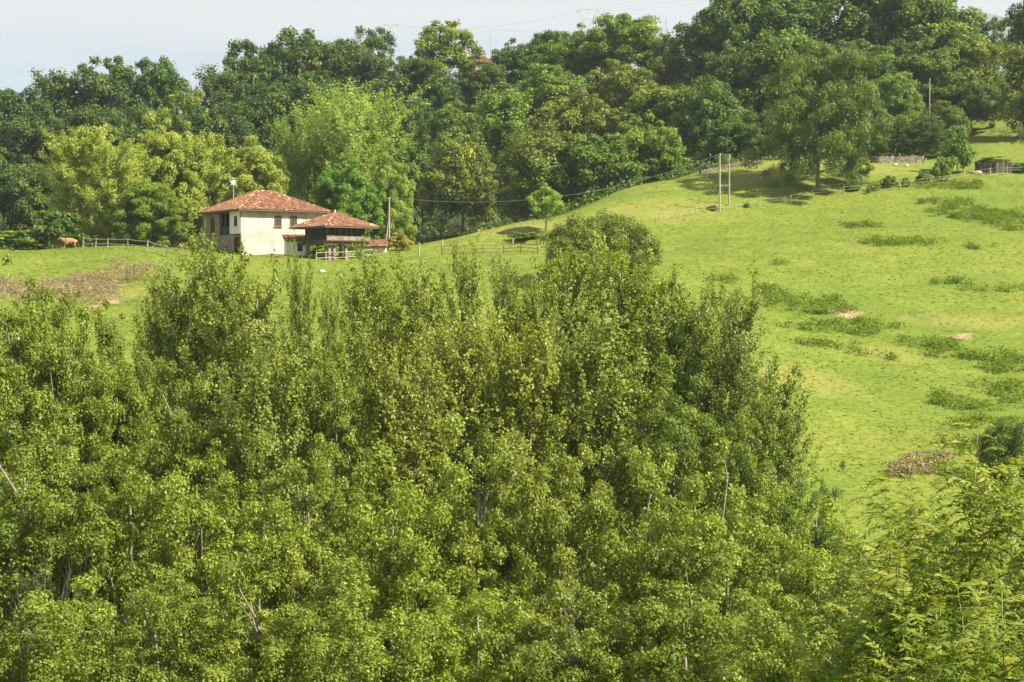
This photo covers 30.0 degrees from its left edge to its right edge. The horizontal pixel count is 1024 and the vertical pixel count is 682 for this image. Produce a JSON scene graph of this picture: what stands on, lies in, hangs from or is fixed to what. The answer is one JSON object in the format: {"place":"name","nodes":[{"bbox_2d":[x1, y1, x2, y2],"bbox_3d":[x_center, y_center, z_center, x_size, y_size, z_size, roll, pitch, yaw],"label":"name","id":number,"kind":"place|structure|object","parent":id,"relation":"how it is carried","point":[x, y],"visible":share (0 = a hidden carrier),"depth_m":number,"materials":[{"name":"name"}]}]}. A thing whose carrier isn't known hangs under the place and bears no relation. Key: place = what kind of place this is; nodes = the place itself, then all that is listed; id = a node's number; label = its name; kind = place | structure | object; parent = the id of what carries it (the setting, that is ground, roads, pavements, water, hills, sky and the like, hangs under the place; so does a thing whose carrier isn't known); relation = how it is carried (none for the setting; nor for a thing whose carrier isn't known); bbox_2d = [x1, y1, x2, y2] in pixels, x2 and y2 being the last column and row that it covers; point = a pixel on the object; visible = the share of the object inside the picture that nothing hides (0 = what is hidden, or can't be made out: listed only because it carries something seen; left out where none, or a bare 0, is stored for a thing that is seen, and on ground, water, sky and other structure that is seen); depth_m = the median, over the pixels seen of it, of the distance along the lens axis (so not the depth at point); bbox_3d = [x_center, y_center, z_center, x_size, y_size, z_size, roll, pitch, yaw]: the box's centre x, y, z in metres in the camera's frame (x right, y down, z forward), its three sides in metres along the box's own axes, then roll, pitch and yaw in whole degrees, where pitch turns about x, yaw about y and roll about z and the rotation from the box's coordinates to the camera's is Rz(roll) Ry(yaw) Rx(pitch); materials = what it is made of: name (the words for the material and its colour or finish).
{"place":"outdoors","nodes":[
{"label":"outdoors","id":0,"kind":"place"},
{"bbox_2d":[0,77,1023,681],"bbox_3d":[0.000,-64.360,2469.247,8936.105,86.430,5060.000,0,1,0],"label":"ground","id":1,"kind":"structure","parent":0,"point":[884,203],"depth_m":235.81,"materials":[{"name":"green plant"}]},
{"bbox_2d":[0,100,67,167],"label":"forest tree","id":2,"kind":"object","parent":1,"relation":"on","point":[21,138],"visible":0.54,"depth_m":400.11,"materials":[{"name":"green plant"}]},
{"bbox_2d":[0,160,73,230],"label":"forest tree","id":3,"kind":"object","parent":1,"relation":"on","point":[22,205],"visible":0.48,"depth_m":341.09,"materials":[{"name":"green plant"}]},
{"bbox_2d":[0,289,123,663],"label":"riverside tree","id":4,"kind":"object","parent":1,"relation":"on","point":[85,453],"visible":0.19,"depth_m":97.91,"materials":[{"name":"green plant"}]},
{"bbox_2d":[0,254,132,681],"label":"riverside tree","id":5,"kind":"object","parent":1,"relation":"on","point":[25,396],"visible":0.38,"depth_m":96.94,"materials":[{"name":"green plant"}]},
{"bbox_2d":[0,573,138,681],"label":"riverside tree","id":6,"kind":"object","parent":1,"relation":"on","point":[47,661],"visible":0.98,"depth_m":55.36,"materials":[{"name":"green plant"}]},
{"bbox_2d":[15,122,125,247],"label":"leafy tree","id":7,"kind":"object","parent":1,"relation":"on","point":[69,164],"visible":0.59,"depth_m":281.76,"materials":[{"name":"green plant"}]},
{"bbox_2d":[0,403,150,681],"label":"riverside tree","id":8,"kind":"object","parent":1,"relation":"on","point":[36,512],"visible":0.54,"depth_m":73.31,"materials":[{"name":"green plant"}]},
{"bbox_2d":[7,289,167,650],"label":"riverside tree","id":9,"kind":"object","parent":1,"relation":"on","point":[104,392],"visible":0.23,"depth_m":98.75,"materials":[{"name":"green plant"}]},
{"bbox_2d":[0,251,177,303],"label":"dry brush","id":10,"kind":"object","parent":1,"relation":"on","point":[76,280],"visible":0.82,"depth_m":221.43,"materials":[{"name":"beige plant"}]},
{"bbox_2d":[42,299,171,641],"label":"riverside tree","id":11,"kind":"object","parent":1,"relation":"on","point":[88,367],"visible":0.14,"depth_m":100.40,"materials":[{"name":"green plant"}]},
{"bbox_2d":[69,55,144,130],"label":"forest tree","id":12,"kind":"object","parent":1,"relation":"on","point":[119,87],"visible":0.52,"depth_m":449.89,"materials":[{"name":"green plant"}]},
{"bbox_2d":[62,135,162,245],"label":"leafy tree","id":13,"kind":"object","parent":1,"relation":"on","point":[126,172],"visible":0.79,"depth_m":277.62,"materials":[{"name":"green plant"}]},
{"bbox_2d":[39,422,218,681],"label":"riverside tree","id":14,"kind":"object","parent":1,"relation":"on","point":[92,547],"visible":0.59,"depth_m":71.44,"materials":[{"name":"green plant"}]},
{"bbox_2d":[84,312,173,618],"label":"riverside tree","id":15,"kind":"object","parent":1,"relation":"on","point":[146,369],"visible":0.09,"depth_m":101.85,"materials":[{"name":"green plant"}]},
{"bbox_2d":[102,182,190,247],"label":"leafy tree","id":16,"kind":"object","parent":1,"relation":"on","point":[163,218],"visible":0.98,"depth_m":273.84,"materials":[{"name":"green plant"}]},
{"bbox_2d":[79,550,230,681],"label":"riverside tree","id":17,"kind":"object","parent":1,"relation":"on","point":[151,664],"visible":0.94,"depth_m":55.65,"materials":[{"name":"green plant"}]},
{"bbox_2d":[121,55,193,134],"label":"forest tree","id":18,"kind":"object","parent":1,"relation":"on","point":[159,84],"visible":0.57,"depth_m":453.38,"materials":[{"name":"green plant"}]},
{"bbox_2d":[122,107,210,248],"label":"leafy tree","id":19,"kind":"object","parent":1,"relation":"on","point":[162,142],"visible":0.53,"depth_m":285.68,"materials":[{"name":"green plant"}]},
{"bbox_2d":[121,260,217,551],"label":"riverside tree","id":20,"kind":"object","parent":1,"relation":"on","point":[170,306],"visible":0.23,"depth_m":115.19,"materials":[{"name":"green plant"}]},
{"bbox_2d":[109,345,263,665],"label":"riverside tree","id":21,"kind":"object","parent":1,"relation":"on","point":[181,452],"visible":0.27,"depth_m":94.39,"materials":[{"name":"green plant"}]},
{"bbox_2d":[160,129,250,246],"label":"leafy tree","id":22,"kind":"object","parent":1,"relation":"on","point":[202,154],"visible":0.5,"depth_m":288.61,"materials":[{"name":"green plant"}]},
{"bbox_2d":[142,213,278,608],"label":"riverside tree","id":23,"kind":"object","parent":1,"relation":"on","point":[213,288],"visible":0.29,"depth_m":113.29,"materials":[{"name":"green plant"}]},
{"bbox_2d":[121,429,307,681],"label":"riverside tree","id":24,"kind":"object","parent":1,"relation":"on","point":[205,511],"visible":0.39,"depth_m":73.62,"materials":[{"name":"green plant"}]},
{"bbox_2d":[183,103,263,185],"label":"forest tree","id":25,"kind":"object","parent":1,"relation":"on","point":[227,124],"visible":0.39,"depth_m":395.27,"materials":[{"name":"green plant"}]},
{"bbox_2d":[194,249,303,553],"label":"riverside tree","id":26,"kind":"object","parent":1,"relation":"on","point":[253,326],"visible":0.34,"depth_m":111.11,"materials":[{"name":"green plant"}]},
{"bbox_2d":[207,133,290,203],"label":"leafy tree","id":27,"kind":"object","parent":1,"relation":"on","point":[271,169],"visible":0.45,"depth_m":291.21,"materials":[{"name":"green plant"}]},
{"bbox_2d":[206,38,302,107],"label":"forest tree","id":28,"kind":"object","parent":1,"relation":"on","point":[256,66],"visible":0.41,"depth_m":473.98,"materials":[{"name":"green plant"}]},
{"bbox_2d":[194,178,331,254],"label":"farmhouse","id":29,"kind":"object","parent":1,"relation":"on","point":[261,221],"visible":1,"depth_m":265.20,"materials":[{"name":"paint"}]},
{"bbox_2d":[217,71,308,154],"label":"forest tree","id":30,"kind":"object","parent":1,"relation":"on","point":[257,112],"visible":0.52,"depth_m":434.90,"materials":[{"name":"green plant"}]},
{"bbox_2d":[189,536,348,681],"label":"riverside tree","id":31,"kind":"object","parent":1,"relation":"on","point":[279,630],"visible":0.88,"depth_m":56.68,"materials":[{"name":"green plant"}]},
{"bbox_2d":[200,329,346,671],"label":"riverside tree","id":32,"kind":"object","parent":1,"relation":"on","point":[269,422],"visible":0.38,"depth_m":93.60,"materials":[{"name":"green plant"}]},
{"bbox_2d":[254,100,338,202],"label":"poplar tree","id":33,"kind":"object","parent":1,"relation":"on","point":[292,142],"visible":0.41,"depth_m":301.96,"materials":[{"name":"green plant"}]},
{"bbox_2d":[273,228,325,590],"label":"riverside tree","id":34,"kind":"object","parent":1,"relation":"on","point":[300,311],"visible":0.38,"depth_m":111.81,"materials":[{"name":"green plant"}]},
{"bbox_2d":[225,412,400,681],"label":"riverside tree","id":35,"kind":"object","parent":1,"relation":"on","point":[316,556],"visible":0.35,"depth_m":75.57,"materials":[{"name":"green plant"}]},
{"bbox_2d":[260,315,405,663],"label":"riverside tree","id":36,"kind":"object","parent":1,"relation":"on","point":[331,380],"visible":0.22,"depth_m":95.22,"materials":[{"name":"green plant"}]},
{"bbox_2d":[291,210,378,259],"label":"raised granary","id":37,"kind":"structure","parent":1,"relation":"on","point":[334,229],"depth_m":254.17,"materials":[{"name":"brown wood"}]},
{"bbox_2d":[309,154,385,250],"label":"leafy tree","id":38,"kind":"object","parent":1,"relation":"on","point":[341,184],"visible":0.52,"depth_m":285.36,"materials":[{"name":"green plant"}]},
{"bbox_2d":[260,552,444,681],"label":"riverside tree","id":39,"kind":"object","parent":1,"relation":"on","point":[369,668],"visible":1,"depth_m":54.07,"materials":[{"name":"green plant"}]},
{"bbox_2d":[280,75,442,221],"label":"poplar tree","id":40,"kind":"object","parent":1,"relation":"on","point":[345,132],"visible":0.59,"depth_m":296.74,"materials":[{"name":"green plant"}]},
{"bbox_2d":[312,231,432,592],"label":"riverside tree","id":41,"kind":"object","parent":1,"relation":"on","point":[370,296],"visible":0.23,"depth_m":111.59,"materials":[{"name":"green plant"}]},
{"bbox_2d":[366,154,421,246],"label":"leafy tree","id":42,"kind":"object","parent":1,"relation":"on","point":[392,179],"visible":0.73,"depth_m":290.22,"materials":[{"name":"green plant"}]},
{"bbox_2d":[290,408,506,681],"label":"riverside tree","id":43,"kind":"object","parent":1,"relation":"on","point":[400,558],"visible":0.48,"depth_m":69.69,"materials":[{"name":"green plant"}]},
{"bbox_2d":[341,309,474,674],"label":"riverside tree","id":44,"kind":"object","parent":1,"relation":"on","point":[393,386],"visible":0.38,"depth_m":95.26,"materials":[{"name":"green plant"}]},
{"bbox_2d":[357,241,467,579],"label":"riverside tree","id":45,"kind":"object","parent":1,"relation":"on","point":[427,312],"visible":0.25,"depth_m":109.43,"materials":[{"name":"green plant"}]},
{"bbox_2d":[412,19,485,79],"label":"forest tree","id":46,"kind":"object","parent":1,"relation":"on","point":[443,47],"visible":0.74,"depth_m":514.64,"materials":[{"name":"green plant"}]},
{"bbox_2d":[377,286,524,668],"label":"riverside tree","id":47,"kind":"object","parent":1,"relation":"on","point":[451,358],"visible":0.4,"depth_m":96.34,"materials":[{"name":"green plant"}]},
{"bbox_2d":[416,129,498,235],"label":"forest tree","id":48,"kind":"object","parent":1,"relation":"on","point":[463,180],"visible":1,"depth_m":358.62,"materials":[{"name":"green plant"}]},
{"bbox_2d":[436,222,508,514],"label":"riverside tree","id":49,"kind":"object","parent":1,"relation":"on","point":[465,281],"visible":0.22,"depth_m":112.47,"materials":[{"name":"green plant"}]},
{"bbox_2d":[392,545,558,681],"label":"riverside tree","id":50,"kind":"object","parent":1,"relation":"on","point":[450,652],"visible":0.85,"depth_m":55.61,"materials":[{"name":"green plant"}]},
{"bbox_2d":[404,415,566,681],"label":"riverside tree","id":51,"kind":"object","parent":1,"relation":"on","point":[483,542],"visible":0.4,"depth_m":71.49,"materials":[{"name":"green plant"}]},
{"bbox_2d":[467,85,543,186],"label":"forest tree","id":52,"kind":"object","parent":1,"relation":"on","point":[505,114],"visible":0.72,"depth_m":401.02,"materials":[{"name":"green plant"}]},
{"bbox_2d":[0,71,1023,248],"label":"undergrowth","id":53,"kind":"object","parent":1,"relation":"on","point":[693,169],"visible":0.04,"depth_m":360.22,"materials":[{"name":"green plant"}]},
{"bbox_2d":[437,296,602,663],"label":"riverside tree","id":54,"kind":"object","parent":1,"relation":"on","point":[526,372],"visible":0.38,"depth_m":96.01,"materials":[{"name":"green plant"}]},
{"bbox_2d":[503,247,571,575],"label":"riverside tree","id":55,"kind":"object","parent":1,"relation":"on","point":[547,310],"visible":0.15,"depth_m":111.73,"materials":[{"name":"green plant"}]},
{"bbox_2d":[490,122,585,222],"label":"forest tree","id":56,"kind":"object","parent":1,"relation":"on","point":[537,154],"visible":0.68,"depth_m":347.26,"materials":[{"name":"green plant"}]},
{"bbox_2d":[500,63,585,132],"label":"forest tree","id":57,"kind":"object","parent":1,"relation":"on","point":[540,85],"visible":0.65,"depth_m":425.56,"materials":[{"name":"green plant"}]},
{"bbox_2d":[482,414,631,681],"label":"riverside tree","id":58,"kind":"object","parent":1,"relation":"on","point":[556,524],"visible":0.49,"depth_m":71.47,"materials":[{"name":"green plant"}]},
{"bbox_2d":[483,571,640,681],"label":"riverside tree","id":59,"kind":"object","parent":1,"relation":"on","point":[542,670],"visible":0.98,"depth_m":53.88,"materials":[{"name":"green plant"}]},
{"bbox_2d":[516,88,628,165],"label":"forest tree","id":60,"kind":"object","parent":1,"relation":"on","point":[582,114],"visible":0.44,"depth_m":382.79,"materials":[{"name":"green plant"}]},
{"bbox_2d":[508,226,645,582],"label":"riverside tree","id":61,"kind":"object","parent":1,"relation":"on","point":[577,280],"visible":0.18,"depth_m":113.50,"materials":[{"name":"green plant"}]},
{"bbox_2d":[535,132,647,213],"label":"forest tree","id":62,"kind":"object","parent":1,"relation":"on","point":[589,166],"visible":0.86,"depth_m":342.99,"materials":[{"name":"green plant"}]},
{"bbox_2d":[517,300,680,654],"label":"riverside tree","id":63,"kind":"object","parent":1,"relation":"on","point":[599,353],"visible":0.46,"depth_m":96.07,"materials":[{"name":"green plant"}]},
{"bbox_2d":[533,208,664,280],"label":"meadow tree","id":64,"kind":"object","parent":1,"relation":"on","point":[637,234],"visible":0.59,"depth_m":228.95,"materials":[{"name":"green plant"}]},
{"bbox_2d":[573,12,665,78],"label":"forest tree","id":65,"kind":"object","parent":1,"relation":"on","point":[626,36],"visible":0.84,"depth_m":449.33,"materials":[{"name":"green plant"}]},
{"bbox_2d":[584,59,657,133],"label":"forest tree","id":66,"kind":"object","parent":1,"relation":"on","point":[620,84],"visible":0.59,"depth_m":408.90,"materials":[{"name":"green plant"}]},
{"bbox_2d":[550,217,693,594],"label":"riverside tree","id":67,"kind":"object","parent":1,"relation":"on","point":[625,286],"visible":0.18,"depth_m":114.65,"materials":[{"name":"green plant"}]},
{"bbox_2d":[545,445,714,681],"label":"riverside tree","id":68,"kind":"object","parent":1,"relation":"on","point":[631,558],"visible":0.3,"depth_m":71.47,"materials":[{"name":"green plant"}]},
{"bbox_2d":[607,112,708,185],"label":"forest tree","id":69,"kind":"object","parent":1,"relation":"on","point":[662,152],"visible":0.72,"depth_m":354.25,"materials":[{"name":"green plant"}]},
{"bbox_2d":[590,352,734,656],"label":"riverside tree","id":70,"kind":"object","parent":1,"relation":"on","point":[681,438],"visible":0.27,"depth_m":94.52,"materials":[{"name":"green plant"}]},
{"bbox_2d":[566,534,762,681],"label":"riverside tree","id":71,"kind":"object","parent":1,"relation":"on","point":[665,658],"visible":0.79,"depth_m":53.54,"materials":[{"name":"green plant"}]},
{"bbox_2d":[607,260,722,575],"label":"riverside tree","id":72,"kind":"object","parent":1,"relation":"on","point":[649,302],"visible":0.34,"depth_m":112.32,"materials":[{"name":"green plant"}]},
{"bbox_2d":[654,73,745,164],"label":"forest tree","id":73,"kind":"object","parent":1,"relation":"on","point":[696,115],"visible":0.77,"depth_m":373.79,"materials":[{"name":"green plant"}]},
{"bbox_2d":[661,6,739,88],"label":"forest tree","id":74,"kind":"object","parent":1,"relation":"on","point":[697,31],"visible":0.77,"depth_m":420.85,"materials":[{"name":"green plant"}]},
{"bbox_2d":[644,264,760,572],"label":"riverside tree","id":75,"kind":"object","parent":1,"relation":"on","point":[704,339],"visible":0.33,"depth_m":111.16,"materials":[{"name":"green plant"}]},
{"bbox_2d":[690,31,785,122],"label":"forest tree","id":76,"kind":"object","parent":1,"relation":"on","point":[731,68],"visible":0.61,"depth_m":388.91,"materials":[{"name":"green plant"}]},
{"bbox_2d":[686,260,791,582],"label":"riverside tree","id":77,"kind":"object","parent":1,"relation":"on","point":[734,346],"visible":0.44,"depth_m":109.20,"materials":[{"name":"green plant"}]},
{"bbox_2d":[657,434,826,681],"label":"riverside tree","id":78,"kind":"object","parent":1,"relation":"on","point":[711,526],"visible":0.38,"depth_m":69.50,"materials":[{"name":"green plant"}]},
{"bbox_2d":[690,369,807,641],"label":"riverside tree","id":79,"kind":"object","parent":1,"relation":"on","point":[759,484],"visible":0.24,"depth_m":92.70,"materials":[{"name":"green plant"}]},
{"bbox_2d":[700,0,812,73],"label":"forest tree","id":80,"kind":"object","parent":1,"relation":"on","point":[756,16],"visible":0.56,"depth_m":416.93,"materials":[{"name":"green plant"}]},
{"bbox_2d":[720,347,838,622],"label":"riverside tree","id":81,"kind":"object","parent":1,"relation":"on","point":[782,404],"visible":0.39,"depth_m":105.46,"materials":[{"name":"green plant"}]},
{"bbox_2d":[703,542,862,681],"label":"riverside tree","id":82,"kind":"object","parent":1,"relation":"on","point":[767,655],"visible":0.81,"depth_m":49.27,"materials":[{"name":"green plant"}]},
{"bbox_2d":[738,28,829,124],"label":"forest tree","id":83,"kind":"object","parent":1,"relation":"on","point":[776,51],"visible":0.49,"depth_m":387.14,"materials":[{"name":"green plant"}]},
{"bbox_2d":[742,487,871,681],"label":"riverside tree","id":84,"kind":"object","parent":1,"relation":"on","point":[796,577],"visible":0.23,"depth_m":66.10,"materials":[{"name":"green plant"}]},
{"bbox_2d":[738,38,910,191],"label":"meadow tree","id":85,"kind":"object","parent":1,"relation":"on","point":[801,113],"visible":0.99,"depth_m":305.41,"materials":[{"name":"green plant"}]},
{"bbox_2d":[636,173,1023,481],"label":"bracken","id":86,"kind":"object","parent":1,"relation":"on","point":[990,215],"visible":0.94,"depth_m":211.63,"materials":[{"name":"green plant"}]},
{"bbox_2d":[785,530,896,681],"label":"ash sapling","id":87,"kind":"object","parent":1,"relation":"on","point":[812,677],"visible":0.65,"depth_m":20.52,"materials":[{"name":"green plant"}]},
{"bbox_2d":[819,547,949,681],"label":"ash sapling","id":88,"kind":"object","parent":1,"relation":"on","point":[869,626],"visible":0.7,"depth_m":16.82,"materials":[{"name":"green plant"}]},
{"bbox_2d":[826,0,953,56],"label":"forest tree","id":89,"kind":"object","parent":1,"relation":"on","point":[888,11],"visible":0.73,"depth_m":423.71,"materials":[{"name":"green plant"}]},
{"bbox_2d":[791,492,995,681],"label":"riverside tree","id":90,"kind":"object","parent":1,"relation":"on","point":[815,644],"visible":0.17,"depth_m":43.74,"materials":[{"name":"green plant"}]},
{"bbox_2d":[858,72,928,153],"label":"forest tree","id":91,"kind":"object","parent":1,"relation":"on","point":[889,85],"visible":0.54,"depth_m":362.29,"materials":[{"name":"green plant"}]},
{"bbox_2d":[832,473,977,681],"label":"ash sapling","id":92,"kind":"object","parent":1,"relation":"on","point":[909,537],"visible":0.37,"depth_m":18.50,"materials":[{"name":"green plant"}]},
{"bbox_2d":[839,505,980,681],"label":"ash sapling","id":93,"kind":"object","parent":1,"relation":"on","point":[891,582],"visible":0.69,"depth_m":16.89,"materials":[{"name":"green plant"}]},
{"bbox_2d":[877,36,966,118],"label":"forest tree","id":94,"kind":"object","parent":1,"relation":"on","point":[919,61],"visible":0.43,"depth_m":386.84,"materials":[{"name":"green plant"}]},
{"bbox_2d":[852,421,1023,680],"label":"ash sapling","id":95,"kind":"object","parent":1,"relation":"on","point":[970,496],"visible":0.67,"depth_m":17.42,"materials":[{"name":"green plant"}]},
{"bbox_2d":[861,459,1023,681],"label":"riverside tree","id":96,"kind":"object","parent":1,"relation":"on","point":[999,565],"visible":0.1,"depth_m":46.07,"materials":[{"name":"green plant"}]},
{"bbox_2d":[923,573,1023,681],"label":"ash sapling","id":97,"kind":"object","parent":1,"relation":"on","point":[1011,665],"visible":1,"depth_m":15.07,"materials":[{"name":"green plant"}]},
{"bbox_2d":[941,445,1023,681],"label":"ash sapling","id":98,"kind":"object","parent":1,"relation":"on","point":[1009,531],"visible":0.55,"depth_m":16.85,"materials":[{"name":"green plant"}]},
{"bbox_2d":[988,40,1023,139],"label":"forest tree","id":99,"kind":"object","parent":1,"relation":"on","point":[1013,76],"visible":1,"depth_m":370.03,"materials":[{"name":"green plant"}]},
{"bbox_2d":[0,0,1023,116],"label":"sky","id":100,"kind":"structure","parent":0,"point":[45,34],"materials":[{"name":"white"}]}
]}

